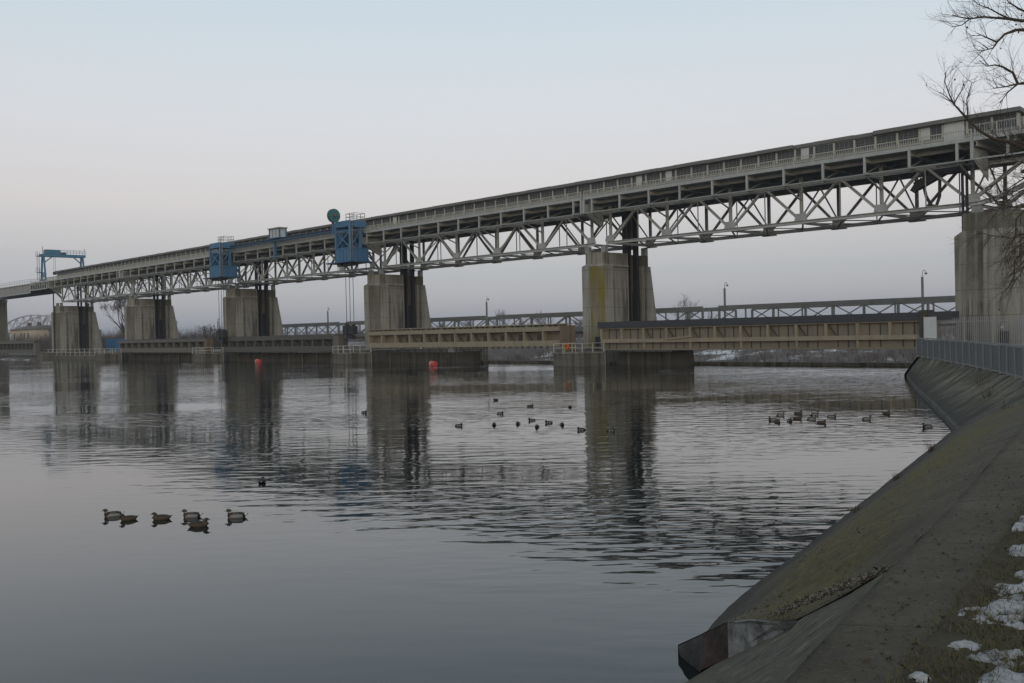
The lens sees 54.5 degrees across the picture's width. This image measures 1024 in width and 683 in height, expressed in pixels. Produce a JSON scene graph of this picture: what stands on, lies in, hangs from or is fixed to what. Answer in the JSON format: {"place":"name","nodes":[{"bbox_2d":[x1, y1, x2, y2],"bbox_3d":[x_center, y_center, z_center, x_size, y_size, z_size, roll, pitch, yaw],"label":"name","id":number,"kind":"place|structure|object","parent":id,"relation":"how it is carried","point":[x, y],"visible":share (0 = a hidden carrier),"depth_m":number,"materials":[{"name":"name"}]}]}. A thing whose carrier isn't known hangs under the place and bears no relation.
{"place":"outdoors","nodes":[
{"label":"outdoors","id":0,"kind":"place"},
{"bbox_2d":[0,326,955,361],"bbox_3d":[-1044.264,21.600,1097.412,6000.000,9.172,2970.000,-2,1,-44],"label":"land","id":1,"kind":"structure","parent":0,"point":[495,353],"depth_m":293.12,"materials":[{"name":"soil"}]},
{"bbox_2d":[0,300,8,354],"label":"approach pier","id":2,"kind":"structure","parent":1,"relation":"on","point":[3,323],"depth_m":290.51,"materials":[{"name":"concrete"}]},
{"bbox_2d":[0,279,55,299],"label":"footbridge","id":3,"kind":"object","parent":2,"relation":"on","point":[15,292],"visible":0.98,"depth_m":263.66,"materials":[{"name":"grey metal"}]},
{"bbox_2d":[11,322,49,340],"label":"house","id":4,"kind":"structure","parent":1,"relation":"on","point":[30,328],"depth_m":416.33,"materials":[{"name":"tile"}]},
{"bbox_2d":[0,354,95,359],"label":"quay wall","id":5,"kind":"structure","parent":1,"relation":"on","point":[74,357],"depth_m":235.35,"materials":[{"name":"concrete"}]},
{"bbox_2d":[2,349,115,355],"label":"quay railing","id":6,"kind":"object","parent":5,"relation":"on","point":[65,352],"visible":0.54,"depth_m":236.72,"materials":[{"name":"metal"}]},
{"bbox_2d":[8,315,101,339],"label":"lattice bridge","id":7,"kind":"structure","parent":1,"relation":"on","point":[46,319],"depth_m":513.85,"materials":[{"name":"paint"}]},
{"bbox_2d":[37,285,111,359],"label":"weir pier","id":8,"kind":"structure","parent":1,"relation":"on","point":[74,328],"depth_m":246.99,"materials":[{"name":"concrete"}]},
{"bbox_2d":[0,340,40,353],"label":"weir gate","id":9,"kind":"structure","parent":8,"relation":"attached to","point":[20,346],"depth_m":253.18,"materials":[{"name":"metal"}]},
{"bbox_2d":[30,277,91,297],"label":"gantry end","id":10,"kind":"object","parent":8,"relation":"on","point":[41,283],"visible":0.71,"depth_m":247.26,"materials":[{"name":"grey metal"}]},
{"bbox_2d":[35,246,85,280],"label":"portal crane","id":11,"kind":"object","parent":10,"relation":"on","point":[51,253],"visible":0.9,"depth_m":246.66,"materials":[{"name":"teal paint"}]},
{"bbox_2d":[46,266,167,302],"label":"gantry truss span","id":12,"kind":"object","parent":8,"relation":"on","point":[98,279],"visible":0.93,"depth_m":229.99,"materials":[{"name":"grey metal"}]},
{"bbox_2d":[100,292,126,333],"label":"bare tree","id":13,"kind":"object","parent":1,"relation":"on","point":[119,304],"visible":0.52,"depth_m":334.39,"materials":[{"name":"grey plant"}]},
{"bbox_2d":[106,339,124,351],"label":"container","id":14,"kind":"object","parent":1,"relation":"on","point":[111,343],"visible":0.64,"depth_m":288.43,"materials":[{"name":"metal"}]},
{"bbox_2d":[95,275,190,360],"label":"weir pier","id":15,"kind":"structure","parent":1,"relation":"on","point":[154,318],"depth_m":214.53,"materials":[{"name":"concrete"}]},
{"bbox_2d":[119,250,270,294],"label":"gantry truss span","id":16,"kind":"object","parent":15,"relation":"on","point":[189,265],"visible":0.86,"depth_m":199.06,"materials":[{"name":"grey metal"}]},
{"bbox_2d":[8,323,286,351],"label":"bank brush","id":17,"kind":"object","parent":1,"relation":"on","point":[45,344],"visible":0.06,"depth_m":356.63,"materials":[{"name":"plant"}]},
{"bbox_2d":[199,325,216,337],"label":"bare tree","id":18,"kind":"object","parent":1,"relation":"on","point":[210,328],"visible":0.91,"depth_m":320.52,"materials":[{"name":"brown plant"}]},
{"bbox_2d":[192,260,297,361],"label":"weir pier","id":19,"kind":"structure","parent":1,"relation":"on","point":[252,312],"depth_m":182.46,"materials":[{"name":"concrete"}]},
{"bbox_2d":[118,338,213,352],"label":"weir gate","id":20,"kind":"structure","parent":19,"relation":"attached to","point":[168,345],"depth_m":191.39,"materials":[{"name":"metal"}]},
{"bbox_2d":[221,334,344,352],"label":"weir gate","id":21,"kind":"structure","parent":19,"relation":"attached to","point":[308,343],"depth_m":159.72,"materials":[{"name":"metal"}]},
{"bbox_2d":[222,229,421,284],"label":"gantry truss span","id":22,"kind":"object","parent":19,"relation":"on","point":[309,250],"visible":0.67,"depth_m":166.64,"materials":[{"name":"grey metal"}]},
{"bbox_2d":[203,209,371,341],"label":"hoist crane","id":23,"kind":"object","parent":22,"relation":"hanging from","point":[347,254],"visible":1,"depth_m":147.08,"materials":[{"name":"blue paint"}]},
{"bbox_2d":[282,322,364,352],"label":"road truss span","id":24,"kind":"object","parent":1,"relation":"on","point":[313,325],"visible":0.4,"depth_m":210.50,"materials":[{"name":"paint"}]},
{"bbox_2d":[332,241,447,363],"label":"weir pier","id":25,"kind":"structure","parent":1,"relation":"on","point":[395,301],"depth_m":150.13,"materials":[{"name":"concrete"}]},
{"bbox_2d":[362,192,647,270],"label":"gantry truss span","id":26,"kind":"object","parent":25,"relation":"on","point":[473,226],"visible":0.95,"depth_m":132.33,"materials":[{"name":"grey metal"}]},
{"bbox_2d":[347,316,520,359],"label":"road truss span","id":27,"kind":"object","parent":1,"relation":"on","point":[483,353],"visible":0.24,"depth_m":177.66,"materials":[{"name":"paint"}]},
{"bbox_2d":[288,318,682,341],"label":"distant wood","id":28,"kind":"object","parent":1,"relation":"on","point":[363,339],"visible":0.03,"depth_m":584.09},
{"bbox_2d":[552,211,671,366],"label":"weir pier","id":29,"kind":"structure","parent":1,"relation":"on","point":[617,287],"depth_m":117.21,"materials":[{"name":"concrete"}]},
{"bbox_2d":[367,323,575,351],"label":"weir gate","id":30,"kind":"structure","parent":29,"relation":"attached to","point":[516,336],"depth_m":126.66,"materials":[{"name":"metal"}]},
{"bbox_2d":[597,310,958,349],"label":"weir gate","id":31,"kind":"structure","parent":29,"relation":"attached to","point":[879,331],"depth_m":95.38,"materials":[{"name":"metal"}]},
{"bbox_2d":[582,129,1022,247],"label":"gantry truss span","id":32,"kind":"object","parent":29,"relation":"on","point":[912,163],"visible":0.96,"depth_m":99.59,"materials":[{"name":"grey metal"}]},
{"bbox_2d":[55,106,1023,278],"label":"glazed gallery","id":33,"kind":"object","parent":32,"relation":"on","point":[940,126],"visible":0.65,"depth_m":107.81,"materials":[{"name":"paint"}]},
{"bbox_2d":[57,269,81,276],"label":"end windows","id":34,"kind":"structure","parent":33,"relation":"in","point":[79,270],"depth_m":239.57,"materials":[{"name":"grey glass"}]},
{"bbox_2d":[426,210,435,218],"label":"window","id":35,"kind":"structure","parent":33,"relation":"in","point":[428,213],"depth_m":139.59,"materials":[{"name":"glass"}]},
{"bbox_2d":[435,208,444,216],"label":"window","id":36,"kind":"structure","parent":33,"relation":"in","point":[439,211],"depth_m":138.06,"materials":[{"name":"glass"}]},
{"bbox_2d":[445,206,454,215],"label":"window","id":37,"kind":"structure","parent":33,"relation":"in","point":[451,209],"depth_m":136.55,"materials":[{"name":"glass"}]},
{"bbox_2d":[455,205,464,213],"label":"window","id":38,"kind":"structure","parent":33,"relation":"in","point":[457,208],"depth_m":135.06,"materials":[{"name":"glass"}]},
{"bbox_2d":[475,201,484,210],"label":"window","id":39,"kind":"structure","parent":33,"relation":"in","point":[479,205],"depth_m":132.11,"materials":[{"name":"glass"}]},
{"bbox_2d":[485,200,495,208],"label":"window","id":40,"kind":"structure","parent":33,"relation":"in","point":[493,202],"depth_m":130.55,"materials":[{"name":"glass"}]},
{"bbox_2d":[496,198,506,207],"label":"window","id":41,"kind":"structure","parent":33,"relation":"in","point":[499,201],"depth_m":129.06,"materials":[{"name":"glass"}]},
{"bbox_2d":[507,196,517,205],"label":"window","id":42,"kind":"structure","parent":33,"relation":"in","point":[511,199],"depth_m":127.56,"materials":[{"name":"glass"}]},
{"bbox_2d":[518,194,529,203],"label":"window","id":43,"kind":"structure","parent":33,"relation":"in","point":[523,197],"depth_m":125.98,"materials":[{"name":"glass"}]},
{"bbox_2d":[530,192,541,201],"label":"window","id":44,"kind":"structure","parent":33,"relation":"in","point":[535,195],"depth_m":124.51,"materials":[{"name":"glass"}]},
{"bbox_2d":[541,190,552,199],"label":"window","id":45,"kind":"structure","parent":33,"relation":"in","point":[547,193],"depth_m":123.03,"materials":[{"name":"glass"}]},
{"bbox_2d":[553,188,565,198],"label":"window","id":46,"kind":"structure","parent":33,"relation":"in","point":[559,191],"depth_m":121.51,"materials":[{"name":"glass"}]},
{"bbox_2d":[566,186,578,196],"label":"window","id":47,"kind":"structure","parent":33,"relation":"in","point":[571,189],"depth_m":119.98,"materials":[{"name":"glass"}]},
{"bbox_2d":[578,184,590,194],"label":"window","id":48,"kind":"structure","parent":33,"relation":"in","point":[581,188],"depth_m":118.52,"materials":[{"name":"glass"}]},
{"bbox_2d":[591,181,604,192],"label":"window","id":49,"kind":"structure","parent":33,"relation":"in","point":[599,185],"depth_m":116.94,"materials":[{"name":"glass"}]},
{"bbox_2d":[605,179,617,190],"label":"window","id":50,"kind":"structure","parent":33,"relation":"in","point":[611,183],"depth_m":115.49,"materials":[{"name":"glass"}]},
{"bbox_2d":[618,177,631,188],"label":"window","id":51,"kind":"structure","parent":33,"relation":"in","point":[623,181],"depth_m":113.98,"materials":[{"name":"glass"}]},
{"bbox_2d":[632,174,646,185],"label":"window","id":52,"kind":"structure","parent":33,"relation":"in","point":[641,178],"depth_m":112.41,"materials":[{"name":"glass"}]},
{"bbox_2d":[647,172,661,183],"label":"window","id":53,"kind":"structure","parent":33,"relation":"in","point":[654,176],"depth_m":110.93,"materials":[{"name":"glass"}]},
{"bbox_2d":[661,169,676,181],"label":"window","id":54,"kind":"structure","parent":33,"relation":"in","point":[672,173],"depth_m":109.43,"materials":[{"name":"glass"}]},
{"bbox_2d":[677,167,691,178],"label":"window","id":55,"kind":"structure","parent":33,"relation":"in","point":[684,171],"depth_m":107.97,"materials":[{"name":"glass"}]},
{"bbox_2d":[692,164,707,176],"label":"window","id":56,"kind":"structure","parent":33,"relation":"in","point":[702,168],"depth_m":106.45,"materials":[{"name":"glass"}]},
{"bbox_2d":[708,161,724,173],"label":"window","id":57,"kind":"structure","parent":33,"relation":"in","point":[721,165],"depth_m":104.95,"materials":[{"name":"glass"}]},
{"bbox_2d":[725,159,741,171],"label":"window","id":58,"kind":"structure","parent":33,"relation":"in","point":[733,163],"depth_m":103.43,"materials":[{"name":"glass"}]},
{"bbox_2d":[742,156,758,168],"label":"window","id":59,"kind":"structure","parent":33,"relation":"in","point":[751,160],"depth_m":101.95,"materials":[{"name":"glass"}]},
{"bbox_2d":[759,153,777,165],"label":"window","id":60,"kind":"structure","parent":33,"relation":"in","point":[769,157],"depth_m":100.44,"materials":[{"name":"glass"}]},
{"bbox_2d":[777,150,795,162],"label":"window","id":61,"kind":"structure","parent":33,"relation":"in","point":[787,154],"depth_m":98.96,"materials":[{"name":"glass"}]},
{"bbox_2d":[796,146,814,160],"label":"window","id":62,"kind":"structure","parent":33,"relation":"in","point":[811,150],"depth_m":97.38,"materials":[{"name":"glass"}]},
{"bbox_2d":[815,143,834,157],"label":"window","id":63,"kind":"structure","parent":33,"relation":"in","point":[829,147],"depth_m":95.96,"materials":[{"name":"glass"}]},
{"bbox_2d":[835,140,854,153],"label":"window","id":64,"kind":"structure","parent":33,"relation":"in","point":[847,144],"depth_m":94.38,"materials":[{"name":"glass"}]},
{"bbox_2d":[855,136,876,150],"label":"window","id":65,"kind":"structure","parent":33,"relation":"in","point":[871,140],"depth_m":92.94,"materials":[{"name":"glass"}]},
{"bbox_2d":[876,132,897,147],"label":"window","id":66,"kind":"structure","parent":33,"relation":"in","point":[889,137],"depth_m":91.39,"materials":[{"name":"glass"}]},
{"bbox_2d":[898,129,920,143],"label":"window","id":67,"kind":"structure","parent":33,"relation":"in","point":[913,133],"depth_m":89.90,"materials":[{"name":"glass"}]},
{"bbox_2d":[921,125,943,140],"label":"window","id":68,"kind":"structure","parent":33,"relation":"in","point":[937,129],"depth_m":88.38,"materials":[{"name":"glass"}]},
{"bbox_2d":[968,117,992,132],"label":"window","id":69,"kind":"structure","parent":33,"relation":"in","point":[984,120],"depth_m":85.22,"materials":[{"name":"glass"}]},
{"bbox_2d":[993,112,1018,128],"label":"window","id":70,"kind":"structure","parent":33,"relation":"in","point":[1014,115],"depth_m":83.80,"materials":[{"name":"glass"}]},
{"bbox_2d":[910,159,964,205],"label":"inclined hoist","id":71,"kind":"object","parent":32,"relation":"attached to","point":[919,184],"visible":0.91,"depth_m":88.94,"materials":[{"name":"black metal"}]},
{"bbox_2d":[972,117,1023,208],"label":"gantry end","id":72,"kind":"object","parent":32,"relation":"attached to","point":[977,140],"visible":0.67,"depth_m":83.68,"materials":[{"name":"grey metal"}]},
{"bbox_2d":[496,306,736,333],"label":"road truss span","id":73,"kind":"object","parent":1,"relation":"on","point":[677,310],"visible":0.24,"depth_m":153.14,"materials":[{"name":"paint"}]},
{"bbox_2d":[671,293,717,318],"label":"bare tree","id":74,"kind":"object","parent":1,"relation":"on","point":[690,305],"visible":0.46,"depth_m":242.68,"materials":[{"name":"plant"}]},
{"bbox_2d":[480,360,912,365],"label":"weir sill","id":75,"kind":"structure","parent":1,"relation":"on","point":[759,363],"depth_m":100.53,"materials":[{"name":"concrete"}]},
{"bbox_2d":[500,329,955,361],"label":"riverside brush","id":76,"kind":"object","parent":1,"relation":"on","point":[806,357],"visible":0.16,"depth_m":275.97,"materials":[{"name":"plant"}]},
{"bbox_2d":[718,296,955,325],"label":"road truss span","id":77,"kind":"object","parent":1,"relation":"on","point":[863,303],"visible":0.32,"depth_m":122.83,"materials":[{"name":"paint"}]},
{"bbox_2d":[723,282,727,317],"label":"lamp post","id":78,"kind":"object","parent":77,"relation":"on","point":[724,289],"visible":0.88,"depth_m":137.60,"materials":[{"name":"metal"}]},
{"bbox_2d":[921,270,926,309],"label":"lamp post","id":79,"kind":"object","parent":77,"relation":"on","point":[922,291],"visible":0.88,"depth_m":117.54,"materials":[{"name":"metal"}]},
{"bbox_2d":[938,326,955,336],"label":"distant brush","id":80,"kind":"object","parent":1,"relation":"on","point":[947,328],"depth_m":351.99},
{"bbox_2d":[0,360,999,682],"bbox_3d":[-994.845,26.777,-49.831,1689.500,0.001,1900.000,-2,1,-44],"label":"river water","id":81,"kind":"structure","parent":0,"point":[404,530],"depth_m":21.94,"materials":[{"name":"black liquid"}]},
{"bbox_2d":[102,509,123,516],"bbox_3d":[-8.740,3.759,21.788,0.480,0.228,0.215,-2,1,-25],"label":"mallard drake","id":82,"kind":"object","parent":81,"relation":"on","point":[107,513],"visible":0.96,"depth_m":21.71,"materials":[{"name":"grey"}]},
{"bbox_2d":[119,514,137,520],"bbox_3d":[-8.200,3.763,21.276,0.421,0.193,0.194,-2,1,-40],"label":"mallard hen","id":83,"kind":"object","parent":81,"relation":"on","point":[127,517],"visible":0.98,"depth_m":21.20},
{"bbox_2d":[150,512,172,519],"bbox_3d":[-7.490,3.742,21.256,0.453,0.208,0.209,-1,0,-12],"label":"mallard hen","id":84,"kind":"object","parent":81,"relation":"on","point":[156,516],"visible":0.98,"depth_m":21.20,"materials":[{"name":"brown"}]},
{"bbox_2d":[131,353,191,360],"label":"sill wall","id":85,"kind":"structure","parent":81,"relation":"in","point":[165,356],"depth_m":197.52,"materials":[{"name":"concrete"}]},
{"bbox_2d":[180,509,202,517],"bbox_3d":[-6.904,3.720,21.456,0.480,0.228,0.215,-1,0,-6],"label":"mallard drake","id":86,"kind":"object","parent":81,"relation":"on","point":[186,514],"visible":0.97,"depth_m":21.39,"materials":[{"name":"grey"}]},
{"bbox_2d":[186,518,210,526],"bbox_3d":[-6.412,3.721,20.358,0.476,0.218,0.219,-1,0,-10],"label":"mallard hen","id":87,"kind":"object","parent":81,"relation":"on","point":[204,523],"visible":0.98,"depth_m":20.30,"materials":[{"name":"brown"}]},
{"bbox_2d":[225,509,247,517],"bbox_3d":[-5.897,3.694,21.297,0.509,0.241,0.228,-1,0,-4],"label":"mallard drake","id":88,"kind":"object","parent":81,"relation":"on","point":[230,514],"visible":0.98,"depth_m":21.23,"materials":[{"name":"grey"}]},
{"bbox_2d":[235,353,332,361],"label":"sill wall","id":89,"kind":"structure","parent":81,"relation":"in","point":[295,357],"depth_m":164.03,"materials":[{"name":"concrete"}]},
{"bbox_2d":[384,351,480,363],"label":"sill wall","id":90,"kind":"structure","parent":81,"relation":"in","point":[470,357],"depth_m":136.08,"materials":[{"name":"concrete"}]},
{"bbox_2d":[618,350,693,365],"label":"sill wall","id":91,"kind":"structure","parent":81,"relation":"in","point":[681,357],"depth_m":107.82,"materials":[{"name":"concrete"}]},
{"bbox_2d":[0,0,1023,338],"label":"sky","id":92,"kind":"structure","parent":0,"point":[129,128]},
{"bbox_2d":[685,572,885,682],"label":"riverbank strip","id":93,"kind":"object","parent":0,"point":[780,657],"visible":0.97,"depth_m":7.03,"materials":[{"name":"concrete"}]},
{"bbox_2d":[678,404,1023,654],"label":"riverbank slope","id":94,"kind":"structure","parent":0,"point":[806,577],"depth_m":12.13,"materials":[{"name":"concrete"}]},
{"bbox_2d":[678,619,796,671],"bbox_3d":[2.322,3.240,10.415,0.161,1.350,2.640,-1,0,-16],"label":"slab end board","id":95,"kind":"object","parent":94,"relation":"attached to","point":[716,644],"visible":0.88,"depth_m":10.65,"materials":[{"name":"concrete"}]},
{"bbox_2d":[769,564,890,617],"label":"rocks","id":96,"kind":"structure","parent":94,"relation":"on","point":[836,589],"depth_m":8.17,"materials":[{"name":"stone"}]},
{"bbox_2d":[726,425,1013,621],"bbox_3d":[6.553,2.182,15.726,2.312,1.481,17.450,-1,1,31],"label":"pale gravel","id":97,"kind":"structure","parent":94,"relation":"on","point":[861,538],"depth_m":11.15,"materials":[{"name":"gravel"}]},
{"bbox_2d":[742,438,1021,679],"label":"dead leaves","id":98,"kind":"object","parent":94,"relation":"on","point":[814,598],"visible":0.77,"depth_m":7.89,"materials":[{"name":"brown plant"}]},
{"bbox_2d":[729,426,1023,682],"bbox_3d":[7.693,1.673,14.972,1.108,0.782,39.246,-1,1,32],"label":"path","id":99,"kind":"structure","parent":0,"point":[878,592],"depth_m":6.28,"materials":[{"name":"concrete"}]},
{"bbox_2d":[904,357,920,375],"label":"riverbank return","id":100,"kind":"object","parent":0,"point":[911,366],"visible":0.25,"depth_m":72.04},
{"bbox_2d":[923,317,936,339],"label":"utility box","id":101,"kind":"object","parent":100,"relation":"on","point":[929,327],"visible":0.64,"depth_m":84.08,"materials":[{"name":"metal"}]},
{"bbox_2d":[954,154,1023,347],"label":"abutment pier","id":102,"kind":"structure","parent":100,"relation":"on","point":[971,288],"depth_m":84.08,"materials":[{"name":"concrete"}]},
{"bbox_2d":[1000,323,1008,345],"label":"utility box","id":103,"kind":"object","parent":102,"relation":"attached to","point":[1006,340],"visible":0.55,"depth_m":82.66,"materials":[{"name":"black metal"}]},
{"bbox_2d":[874,356,1023,682],"bbox_3d":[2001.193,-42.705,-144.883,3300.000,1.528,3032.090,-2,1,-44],"label":"grass verge","id":104,"kind":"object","parent":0,"point":[944,639],"depth_m":5.14,"materials":[{"name":"plant"}]},
{"bbox_2d":[907,516,1023,682],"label":"snow","id":105,"kind":"structure","parent":104,"relation":"on","point":[1002,678],"depth_m":5.23,"materials":[{"name":"snow"}]},
{"bbox_2d":[918,0,1023,311],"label":"plane tree","id":106,"kind":"object","parent":104,"relation":"on","point":[1019,145],"visible":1,"depth_m":17.95,"materials":[{"name":"brown plant"}]},
{"bbox_2d":[937,314,1023,346],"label":"picket fence","id":107,"kind":"object","parent":104,"relation":"on","point":[974,321],"visible":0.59,"depth_m":80.79,"materials":[{"name":"metal"}]},
{"bbox_2d":[907,358,1023,429],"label":"riverbank wall","id":108,"kind":"structure","parent":0,"point":[949,393],"depth_m":43.52,"materials":[{"name":"concrete"}]},
{"bbox_2d":[916,337,1023,379],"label":"railing fence","id":109,"kind":"object","parent":108,"relation":"on","point":[1006,360],"visible":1,"depth_m":50.01,"materials":[{"name":"metal"}]},
{"bbox_2d":[971,368,994,385],"bbox_3d":[20.617,1.680,43.430,1.106,1.275,1.172,-1,1,35],"label":"dry weed","id":110,"kind":"object","parent":108,"relation":"on","point":[981,378],"visible":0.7,"depth_m":43.55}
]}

